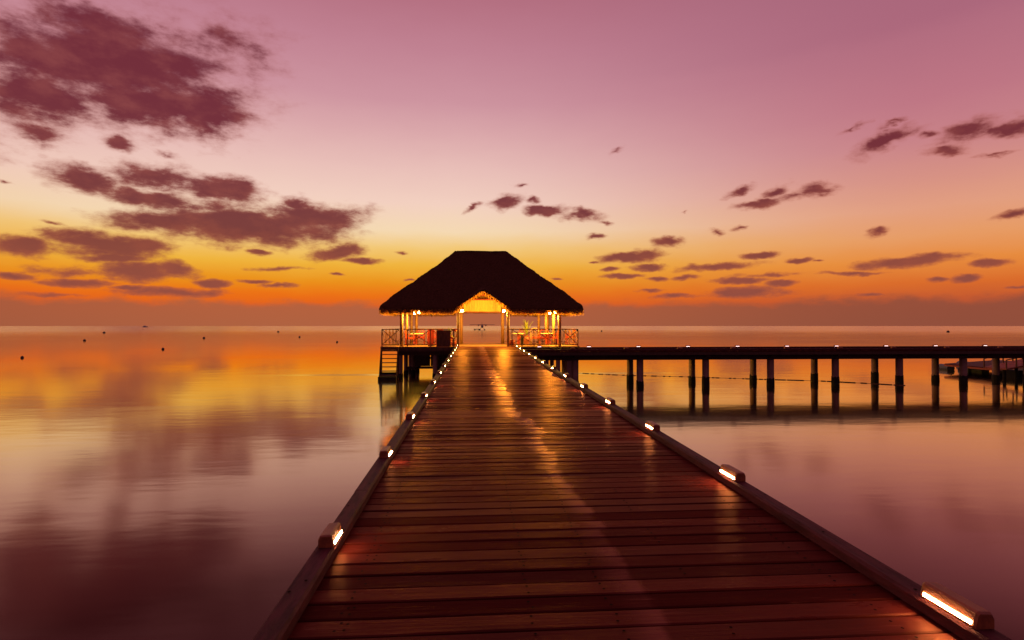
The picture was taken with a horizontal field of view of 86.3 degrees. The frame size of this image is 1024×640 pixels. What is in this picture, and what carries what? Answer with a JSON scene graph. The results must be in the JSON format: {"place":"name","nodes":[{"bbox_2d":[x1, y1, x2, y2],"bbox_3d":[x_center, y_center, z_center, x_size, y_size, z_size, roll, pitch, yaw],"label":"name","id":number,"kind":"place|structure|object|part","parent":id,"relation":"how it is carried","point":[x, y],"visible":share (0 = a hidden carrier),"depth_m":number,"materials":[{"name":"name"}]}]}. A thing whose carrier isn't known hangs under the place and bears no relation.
{"place":"outdoors","nodes":[
{"label":"outdoors","id":0,"kind":"place"},
{"bbox_2d":[0,326,1023,639],"bbox_3d":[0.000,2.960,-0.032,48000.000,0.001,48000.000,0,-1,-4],"label":"sea","id":1,"kind":"structure","parent":0,"point":[194,482],"depth_m":13.19,"materials":[{"name":"liquid"}]},
{"bbox_2d":[379,251,583,377],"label":"pavilion","id":2,"kind":"structure","parent":1,"relation":"in","point":[454,283],"depth_m":31.50,"materials":[{"name":"brown plant"}]},
{"bbox_2d":[378,347,398,380],"bbox_3d":[-6.810,2.704,30.096,1.010,2.371,1.113,0,-1,-4],"label":"boat stairs","id":3,"kind":"object","parent":2,"relation":"attached to","point":[392,375],"visible":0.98,"depth_m":30.17,"materials":[{"name":"brown wood"}]},
{"bbox_2d":[405,330,414,345],"bbox_3d":[-6.076,1.041,32.544,0.593,0.963,0.590,0,-1,-4],"label":"armchair","id":4,"kind":"object","parent":2,"relation":"on","point":[409,337],"visible":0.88,"depth_m":32.32,"materials":[{"name":"red paint"}]},
{"bbox_2d":[415,330,424,343],"bbox_3d":[-5.724,1.058,34.098,0.590,0.963,0.593,0,-1,-4],"label":"armchair","id":5,"kind":"object","parent":2,"relation":"on","point":[420,337],"visible":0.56,"depth_m":33.87,"materials":[{"name":"red paint"}]},
{"bbox_2d":[428,330,433,345],"bbox_3d":[-4.710,1.037,31.729,0.364,0.950,0.318,0,-1,-4],"label":"red locker","id":6,"kind":"object","parent":2,"relation":"on","point":[432,336],"visible":0.34,"depth_m":31.57,"materials":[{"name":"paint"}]},
{"bbox_3d":[-4.617,1.016,31.585,0.158,0.850,0.017,0,-1,-4],"label":"door","id":7,"kind":"part","parent":6,"relation":"part of","materials":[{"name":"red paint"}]},
{"bbox_2d":[513,333,524,343],"bbox_3d":[0.373,1.178,34.099,0.840,0.720,0.840,0,-1,-4],"label":"round table","id":8,"kind":"object","parent":2,"relation":"on","point":[518,336],"visible":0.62,"depth_m":34.06,"materials":[{"name":"wood"}]},
{"bbox_2d":[530,328,539,345],"bbox_3d":[1.376,1.002,32.693,0.590,1.043,0.593,0,-1,-4],"label":"armchair","id":9,"kind":"object","parent":2,"relation":"on","point":[531,337],"visible":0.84,"depth_m":32.82,"materials":[{"name":"wood"}]},
{"bbox_2d":[538,330,548,345],"bbox_3d":[1.887,1.041,32.578,0.590,0.963,0.593,0,-1,-4],"label":"armchair","id":10,"kind":"object","parent":2,"relation":"on","point":[541,337],"visible":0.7,"depth_m":32.35,"materials":[{"name":"red paint"}]},
{"bbox_2d":[549,330,557,343],"bbox_3d":[2.613,1.058,34.158,0.593,0.963,0.590,0,-1,-4],"label":"armchair","id":11,"kind":"object","parent":2,"relation":"on","point":[550,337],"visible":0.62,"depth_m":33.92,"materials":[{"name":"red paint"}]},
{"bbox_2d":[565,330,575,343],"bbox_3d":[3.737,1.067,34.939,0.593,0.963,0.590,0,-1,-4],"label":"armchair","id":12,"kind":"object","parent":2,"relation":"on","point":[568,336],"visible":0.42,"depth_m":34.77,"materials":[{"name":"red paint"}]},
{"bbox_2d":[470,324,494,329],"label":"seaplane","id":13,"kind":"object","parent":1,"relation":"on","point":[482,325],"visible":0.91,"depth_m":375.90,"materials":[{"name":"paint"}]},
{"bbox_2d":[252,345,1011,639],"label":"jetty","id":14,"kind":"object","parent":1,"relation":"in","point":[510,493],"visible":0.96,"depth_m":3.60,"materials":[{"name":"brown wood"}]},
{"bbox_2d":[318,522,342,547],"bbox_3d":[-1.171,1.385,3.532,0.102,0.077,0.240,0,-1,-4],"label":"kerb light","id":15,"kind":"object","parent":14,"relation":"on","point":[330,535],"visible":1,"depth_m":3.45,"materials":[{"name":"brown wood"}]},
{"bbox_2d":[379,446,391,457],"bbox_3d":[-1.327,1.386,5.746,0.102,0.077,0.240,0,-1,-4],"label":"kerb light","id":16,"kind":"object","parent":14,"relation":"on","point":[385,451],"visible":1,"depth_m":5.64,"materials":[{"name":"brown wood"}]},
{"bbox_2d":[406,411,413,418],"bbox_3d":[-1.483,1.387,7.961,0.102,0.078,0.240,0,-1,-4],"label":"kerb light","id":17,"kind":"object","parent":14,"relation":"on","point":[409,415],"visible":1,"depth_m":7.84,"materials":[{"name":"brown wood"}]},
{"bbox_2d":[581,383,587,387],"bbox_3d":[1.539,1.390,11.622,0.102,0.077,0.316,0,-1,-4],"label":"kerb light","id":18,"kind":"object","parent":14,"relation":"on","point":[584,385],"visible":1,"depth_m":11.47,"materials":[{"name":"brown glass"}]},
{"bbox_2d":[606,397,615,403],"bbox_3d":[1.695,1.390,9.407,0.102,0.077,0.316,0,-1,-4],"label":"kerb light","id":19,"kind":"object","parent":14,"relation":"on","point":[610,400],"visible":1,"depth_m":9.28,"materials":[{"name":"brown glass"}]},
{"bbox_2d":[645,421,659,430],"bbox_3d":[1.851,1.389,7.193,0.102,0.078,0.316,0,-1,-4],"label":"kerb light","id":20,"kind":"object","parent":14,"relation":"on","point":[652,426],"visible":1,"depth_m":7.09,"materials":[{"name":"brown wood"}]},
{"bbox_2d":[720,464,745,481],"bbox_3d":[2.006,1.388,4.978,0.102,0.078,0.316,0,-1,-4],"label":"kerb light","id":21,"kind":"object","parent":14,"relation":"on","point":[732,473],"visible":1,"depth_m":4.91,"materials":[{"name":"brown glass"}]},
{"bbox_2d":[920,582,994,629],"bbox_3d":[2.168,1.388,2.674,0.102,0.077,0.316,0,-1,-4],"label":"kerb light","id":22,"kind":"object","parent":14,"relation":"on","point":[963,609],"visible":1,"depth_m":2.62,"materials":[{"name":"brown glass"}]},
{"bbox_2d":[583,373,904,385],"bbox_3d":[9.855,3.308,31.835,21.506,0.072,0.961,0,-1,24],"label":"float line","id":23,"kind":"object","parent":1,"relation":"on","point":[748,378],"visible":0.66,"depth_m":30.19,"materials":[{"name":"plastic"}]},
{"bbox_2d":[522,346,1023,386],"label":"side walkway","id":24,"kind":"structure","parent":1,"relation":"in","point":[568,357],"depth_m":27.29,"materials":[{"name":"brown wood"}]},
{"bbox_2d":[939,360,1022,371],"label":"floating pontoon","id":25,"kind":"object","parent":1,"relation":"on","point":[977,366],"visible":0.38,"depth_m":35.66,"materials":[{"name":"orange wood"}]},
{"bbox_2d":[983,358,1022,378],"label":"boat","id":26,"kind":"object","parent":1,"relation":"in","point":[1010,369],"visible":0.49,"depth_m":30.73,"materials":[{"name":"orange wood"}]},
{"bbox_2d":[0,0,1023,325],"label":"sky","id":27,"kind":"structure","parent":0,"point":[163,162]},
{"bbox_2d":[522,320,531,343],"bbox_3d":[0.975,0.724,33.878,0.698,1.623,0.507,0,-1,22],"label":"potted plant","id":28,"kind":"object","parent":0,"point":[526,326],"visible":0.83,"depth_m":33.81,"materials":[{"name":"green plant"}]}
]}

